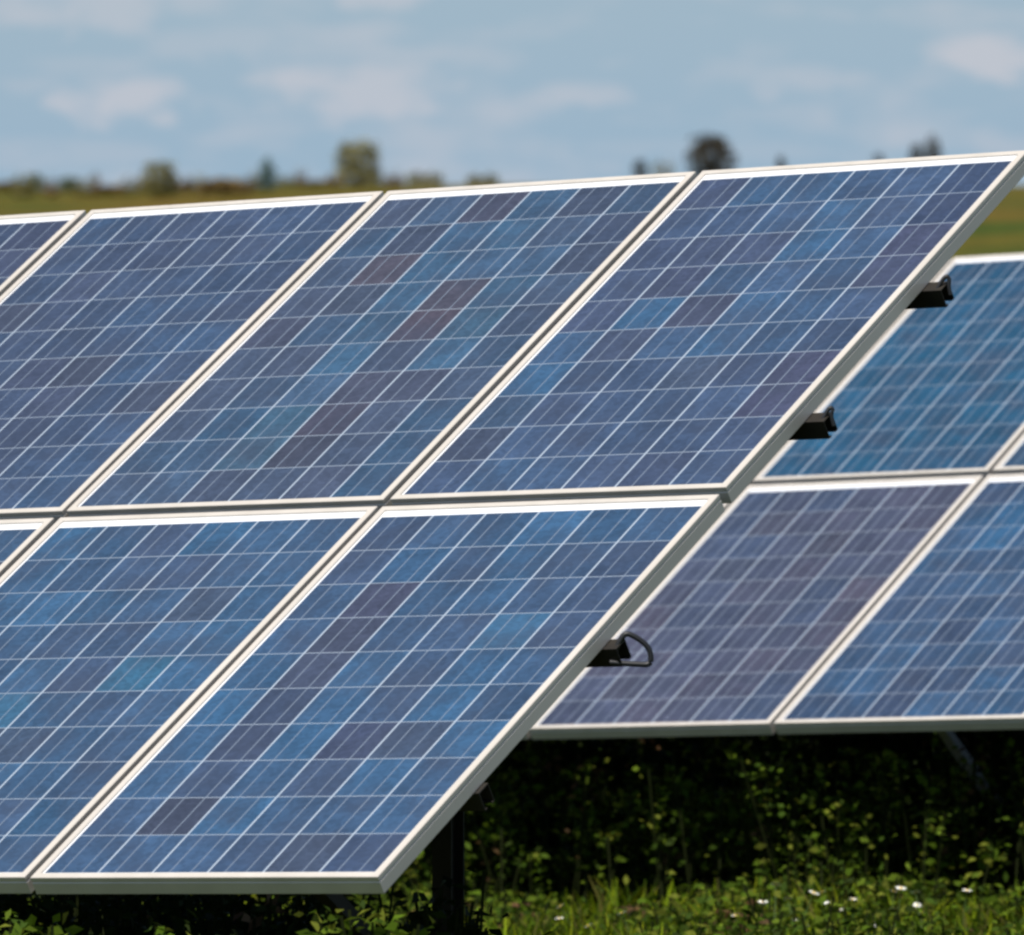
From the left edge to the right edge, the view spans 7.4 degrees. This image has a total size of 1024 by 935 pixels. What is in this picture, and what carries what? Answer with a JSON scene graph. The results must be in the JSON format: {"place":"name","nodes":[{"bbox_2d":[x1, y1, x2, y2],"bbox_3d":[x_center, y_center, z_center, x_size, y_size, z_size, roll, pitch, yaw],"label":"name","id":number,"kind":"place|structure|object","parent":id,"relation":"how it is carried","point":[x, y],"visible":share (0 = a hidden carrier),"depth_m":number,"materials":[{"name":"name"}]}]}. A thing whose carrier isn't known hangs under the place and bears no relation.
{"place":"outdoors","nodes":[
{"label":"outdoors","id":0,"kind":"place"},
{"bbox_2d":[0,185,1023,933],"bbox_3d":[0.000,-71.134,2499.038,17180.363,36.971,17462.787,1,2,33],"label":"ground","id":1,"kind":"structure","parent":0,"point":[998,229],"depth_m":345.40,"materials":[{"name":"green plant"}]},
{"bbox_2d":[0,181,25,190],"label":"bush","id":2,"kind":"object","parent":1,"relation":"on","point":[5,186],"visible":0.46,"depth_m":399.41,"materials":[{"name":"green plant"}]},
{"bbox_2d":[10,172,36,197],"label":"scrub","id":3,"kind":"object","parent":1,"relation":"on","point":[21,190],"visible":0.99,"depth_m":369.71,"materials":[{"name":"green plant"}]},
{"bbox_2d":[26,173,45,190],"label":"bush","id":4,"kind":"object","parent":1,"relation":"on","point":[39,181],"visible":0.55,"depth_m":399.65,"materials":[{"name":"green plant"}]},
{"bbox_2d":[41,173,59,196],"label":"scrub","id":5,"kind":"object","parent":1,"relation":"on","point":[50,192],"visible":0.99,"depth_m":369.73,"materials":[{"name":"green plant"}]},
{"bbox_2d":[59,176,81,191],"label":"bush","id":6,"kind":"object","parent":1,"relation":"on","point":[66,184],"visible":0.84,"depth_m":389.58,"materials":[{"name":"green plant"}]},
{"bbox_2d":[72,177,92,195],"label":"scrub","id":7,"kind":"object","parent":1,"relation":"on","point":[83,191],"visible":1,"depth_m":369.72,"materials":[{"name":"green plant"}]},
{"bbox_2d":[89,172,100,195],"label":"scrub","id":8,"kind":"object","parent":1,"relation":"on","point":[96,183],"visible":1,"depth_m":369.74,"materials":[{"name":"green plant"}]},
{"bbox_2d":[88,184,129,195],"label":"bush","id":9,"kind":"object","parent":1,"relation":"on","point":[112,189],"visible":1,"depth_m":369.52,"materials":[{"name":"green plant"}]},
{"bbox_2d":[120,175,142,194],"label":"scrub","id":10,"kind":"object","parent":1,"relation":"on","point":[133,189],"visible":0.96,"depth_m":369.71,"materials":[{"name":"green plant"}]},
{"bbox_2d":[137,173,152,194],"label":"scrub","id":11,"kind":"object","parent":1,"relation":"on","point":[138,185],"visible":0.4,"depth_m":369.74,"materials":[{"name":"green plant"}]},
{"bbox_2d":[137,160,177,197],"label":"tree","id":12,"kind":"object","parent":1,"relation":"on","point":[159,188],"visible":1,"depth_m":359.61,"materials":[{"name":"green plant"}]},
{"bbox_2d":[170,176,194,193],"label":"scrub","id":13,"kind":"object","parent":1,"relation":"on","point":[187,186],"visible":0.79,"depth_m":369.69,"materials":[{"name":"green plant"}]},
{"bbox_2d":[192,171,206,192],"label":"scrub","id":14,"kind":"object","parent":1,"relation":"on","point":[202,175],"visible":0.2,"depth_m":369.75,"materials":[{"name":"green plant"}]},
{"bbox_2d":[0,899,434,934],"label":"weed tufts","id":15,"kind":"object","parent":1,"relation":"on","point":[316,923],"visible":1,"depth_m":17.67,"materials":[{"name":"green plant"}]},
{"bbox_2d":[194,177,252,195],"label":"bush","id":16,"kind":"object","parent":1,"relation":"on","point":[223,186],"visible":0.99,"depth_m":359.50,"materials":[{"name":"green plant"}]},
{"bbox_2d":[241,171,257,192],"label":"scrub","id":17,"kind":"object","parent":1,"relation":"on","point":[249,181],"visible":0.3,"depth_m":369.73,"materials":[{"name":"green plant"}]},
{"bbox_2d":[251,171,260,192],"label":"scrub","id":18,"kind":"object","parent":1,"relation":"on","point":[257,189],"visible":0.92,"depth_m":369.73,"materials":[{"name":"green plant"}]},
{"bbox_2d":[257,157,278,191],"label":"tree","id":19,"kind":"object","parent":1,"relation":"on","point":[267,179],"visible":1,"depth_m":369.65,"materials":[{"name":"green plant"}]},
{"bbox_2d":[0,866,553,934],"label":"weed patch","id":20,"kind":"object","parent":1,"relation":"on","point":[114,914],"visible":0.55,"depth_m":20.96,"materials":[{"name":"green plant"}]},
{"bbox_2d":[275,174,296,187],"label":"scrub","id":21,"kind":"object","parent":1,"relation":"on","point":[286,183],"visible":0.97,"depth_m":394.67,"materials":[{"name":"green plant"}]},
{"bbox_2d":[294,167,306,186],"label":"scrub","id":22,"kind":"object","parent":1,"relation":"on","point":[300,183],"visible":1,"depth_m":394.71,"materials":[{"name":"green plant"}]},
{"bbox_2d":[303,179,343,186],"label":"bush","id":23,"kind":"object","parent":1,"relation":"on","point":[316,183],"visible":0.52,"depth_m":399.38,"materials":[{"name":"green plant"}]},
{"bbox_2d":[325,173,342,186],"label":"scrub","id":24,"kind":"object","parent":1,"relation":"on","point":[334,183],"visible":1,"depth_m":394.69,"materials":[{"name":"green plant"}]},
{"bbox_2d":[331,138,380,185],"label":"tree","id":25,"kind":"object","parent":1,"relation":"on","point":[357,173],"visible":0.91,"depth_m":399.54,"materials":[{"name":"green plant"}]},
{"bbox_2d":[366,165,383,186],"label":"scrub","id":26,"kind":"object","parent":1,"relation":"on","point":[375,183],"visible":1,"depth_m":394.70,"materials":[{"name":"green plant"}]},
{"bbox_2d":[383,170,405,186],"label":"scrub","id":27,"kind":"object","parent":1,"relation":"on","point":[395,182],"visible":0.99,"depth_m":394.69,"materials":[{"name":"green plant"}]},
{"bbox_2d":[406,171,444,184],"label":"bush","id":28,"kind":"object","parent":1,"relation":"on","point":[418,178],"visible":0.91,"depth_m":429.58,"materials":[{"name":"green plant"}]},
{"bbox_2d":[466,172,500,184],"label":"bush","id":29,"kind":"object","parent":1,"relation":"on","point":[475,180],"visible":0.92,"depth_m":429.59,"materials":[{"name":"green plant"}]},
{"bbox_2d":[313,281,953,934],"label":"mounting rack","id":30,"kind":"object","parent":1,"relation":"on","point":[449,849],"visible":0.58,"depth_m":19.04,"materials":[{"name":"metal"}]},
{"bbox_2d":[0,518,54,576],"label":"solar panel","id":31,"kind":"object","parent":30,"relation":"on","point":[19,538],"visible":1,"depth_m":19.97,"materials":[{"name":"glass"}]},
{"bbox_2d":[0,210,85,295],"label":"solar panel","id":32,"kind":"object","parent":30,"relation":"on","point":[28,242],"visible":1,"depth_m":21.73,"materials":[{"name":"glass"}]},
{"bbox_2d":[0,506,378,893],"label":"solar panel","id":33,"kind":"object","parent":30,"relation":"on","point":[126,642],"visible":1,"depth_m":19.22,"materials":[{"name":"glass"}]},
{"bbox_2d":[0,191,383,522],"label":"solar panel","id":34,"kind":"object","parent":30,"relation":"on","point":[123,331],"visible":1,"depth_m":20.97,"materials":[{"name":"glass"}]},
{"bbox_2d":[30,494,724,893],"bbox_3d":[-0.301,0.524,18.540,0.992,0.047,1.650,-2,30,35],"label":"solar panel","id":35,"kind":"object","parent":30,"relation":"attached to","point":[376,700],"visible":1,"depth_m":18.47,"materials":[{"name":"glass"}]},
{"bbox_2d":[67,171,696,516],"bbox_3d":[-0.317,-0.311,20.318,0.992,0.048,1.650,-2,30,35],"label":"solar panel","id":36,"kind":"object","parent":30,"relation":"on","point":[378,352],"visible":1,"depth_m":20.27,"materials":[{"name":"glass"}]},
{"bbox_2d":[609,631,653,666],"bbox_3d":[0.278,0.423,18.411,0.103,0.084,0.013,0,2,0],"label":"cable","id":37,"kind":"object","parent":30,"relation":"attached to","point":[637,638],"visible":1,"depth_m":18.41,"materials":[{"name":"black plastic"}]},
{"bbox_2d":[390,150,1023,505],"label":"solar panel","id":38,"kind":"object","parent":30,"relation":"on","point":[714,332],"visible":1,"depth_m":19.68,"materials":[{"name":"glass"}]},
{"bbox_2d":[821,406,835,426],"bbox_3d":[0.761,-0.123,19.134,0.044,0.052,0.010,0,2,0],"label":"cable","id":39,"kind":"object","parent":30,"relation":"attached to","point":[827,411],"visible":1,"depth_m":19.13,"materials":[{"name":"black plastic"}]},
{"bbox_2d":[933,274,951,294],"bbox_3d":[1.065,-0.451,19.584,0.049,0.054,0.010,0,2,0],"label":"cable","id":40,"kind":"object","parent":30,"relation":"attached to","point":[942,280],"visible":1,"depth_m":19.58,"materials":[{"name":"black plastic"}]},
{"bbox_2d":[255,730,1023,909],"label":"weed thicket","id":41,"kind":"object","parent":1,"relation":"on","point":[917,749],"visible":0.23,"depth_m":28.07,"materials":[{"name":"green plant"}]},
{"bbox_2d":[632,159,648,174],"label":"bush","id":42,"kind":"object","parent":1,"relation":"on","point":[642,165],"visible":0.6,"depth_m":429.60,"materials":[{"name":"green plant"}]},
{"bbox_2d":[651,156,676,173],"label":"bush","id":43,"kind":"object","parent":1,"relation":"on","point":[663,170],"visible":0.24,"depth_m":429.67,"materials":[{"name":"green plant"}]},
{"bbox_2d":[684,132,738,175],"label":"tree","id":44,"kind":"object","parent":1,"relation":"on","point":[699,153],"visible":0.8,"depth_m":409.34,"materials":[{"name":"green plant"}]},
{"bbox_2d":[770,882,780,931],"bbox_3d":[0.831,1.440,25.134,0.038,0.253,0.039,19,-26,-33],"label":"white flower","id":45,"kind":"object","parent":1,"relation":"on","point":[775,884],"visible":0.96,"depth_m":25.17,"materials":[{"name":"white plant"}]},
{"bbox_2d":[776,156,785,165],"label":"bush","id":46,"kind":"object","parent":1,"relation":"on","point":[781,162],"visible":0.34,"depth_m":429.64,"materials":[{"name":"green plant"}]},
{"bbox_2d":[783,897,791,913],"bbox_3d":[0.890,1.458,24.916,0.034,0.224,0.034,-5,-22,-20],"label":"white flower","id":47,"kind":"object","parent":1,"relation":"on","point":[786,898],"visible":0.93,"depth_m":24.95,"materials":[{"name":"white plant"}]},
{"bbox_2d":[804,890,819,917],"bbox_3d":[0.905,1.447,24.816,0.038,0.253,0.039,17,7,-26],"label":"white flower","id":48,"kind":"object","parent":1,"relation":"on","point":[813,892],"visible":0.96,"depth_m":24.80,"materials":[{"name":"white plant"}]},
{"bbox_2d":[872,151,883,159],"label":"bush","id":49,"kind":"object","parent":1,"relation":"on","point":[880,156],"visible":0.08,"depth_m":429.63,"materials":[{"name":"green plant"}]},
{"bbox_2d":[896,887,906,910],"bbox_3d":[1.212,1.438,24.927,0.037,0.242,0.037,7,11,8],"label":"white flower","id":50,"kind":"object","parent":1,"relation":"on","point":[901,888],"visible":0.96,"depth_m":24.91,"materials":[{"name":"white plant"}]},
{"bbox_2d":[911,890,921,927],"bbox_3d":[1.288,1.445,24.966,0.035,0.230,0.035,-2,-20,-13],"label":"white flower","id":51,"kind":"object","parent":1,"relation":"on","point":[916,891],"visible":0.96,"depth_m":24.99,"materials":[{"name":"white plant"}]},
{"bbox_2d":[909,143,924,157],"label":"bush","id":52,"kind":"object","parent":1,"relation":"on","point":[914,147],"visible":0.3,"depth_m":429.60,"materials":[{"name":"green plant"}]},
{"bbox_2d":[924,134,941,156],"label":"tree","id":53,"kind":"object","parent":1,"relation":"on","point":[927,148],"visible":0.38,"depth_m":424.57,"materials":[{"name":"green plant"}]},
{"bbox_2d":[962,889,971,930],"bbox_3d":[1.426,1.439,24.977,0.033,0.221,0.034,7,7,21],"label":"white flower","id":54,"kind":"object","parent":1,"relation":"on","point":[966,890],"visible":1,"depth_m":24.97,"materials":[{"name":"white plant"}]},
{"bbox_2d":[936,729,1023,849],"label":"mounting rack","id":55,"kind":"object","parent":1,"relation":"on","point":[950,739],"visible":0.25,"depth_m":27.11,"materials":[{"name":"metal"}]},
{"bbox_2d":[521,489,744,739],"bbox_3d":[0.039,0.519,28.166,0.992,0.047,1.650,-3,29,35],"label":"solar panel","id":56,"kind":"object","parent":55,"relation":"on","point":[528,734],"depth_m":28.28,"materials":[{"name":"glass"}]},
{"bbox_2d":[529,475,983,739],"bbox_3d":[0.865,0.483,27.584,0.992,0.048,1.650,-3,29,35],"label":"solar panel","id":57,"kind":"object","parent":55,"relation":"on","point":[753,610],"visible":0.94,"depth_m":27.52,"materials":[{"name":"glass"}]},
{"bbox_2d":[749,258,951,484],"bbox_3d":[0.850,-0.332,29.369,0.992,0.047,1.650,-3,29,35],"label":"solar panel","id":58,"kind":"object","parent":55,"relation":"on","point":[904,311],"visible":0.02,"depth_m":29.21,"materials":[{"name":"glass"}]},
{"bbox_2d":[753,253,1023,484],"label":"solar panel","id":59,"kind":"object","parent":55,"relation":"on","point":[927,392],"visible":0.96,"depth_m":28.64,"materials":[{"name":"glass"}]},
{"bbox_2d":[774,474,1023,733],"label":"solar panel","id":60,"kind":"object","parent":55,"relation":"on","point":[934,641],"visible":1,"depth_m":26.84,"materials":[{"name":"glass"}]},
{"bbox_2d":[993,434,1023,474],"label":"solar panel","id":61,"kind":"object","parent":55,"relation":"on","point":[1011,461],"visible":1,"depth_m":27.91,"materials":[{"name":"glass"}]},
{"bbox_2d":[0,0,1023,188],"label":"sky","id":62,"kind":"structure","parent":0,"point":[517,91],"materials":[{"name":"blue"}]},
{"bbox_2d":[17,844,1023,934],"bbox_3d":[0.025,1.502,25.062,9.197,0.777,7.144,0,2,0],"label":"meadow grass","id":63,"kind":"structure","parent":0,"point":[614,902],"depth_m":25.65,"materials":[{"name":"green plant"}]},
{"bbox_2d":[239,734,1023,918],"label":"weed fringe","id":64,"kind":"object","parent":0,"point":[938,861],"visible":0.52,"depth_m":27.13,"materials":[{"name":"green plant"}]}
]}

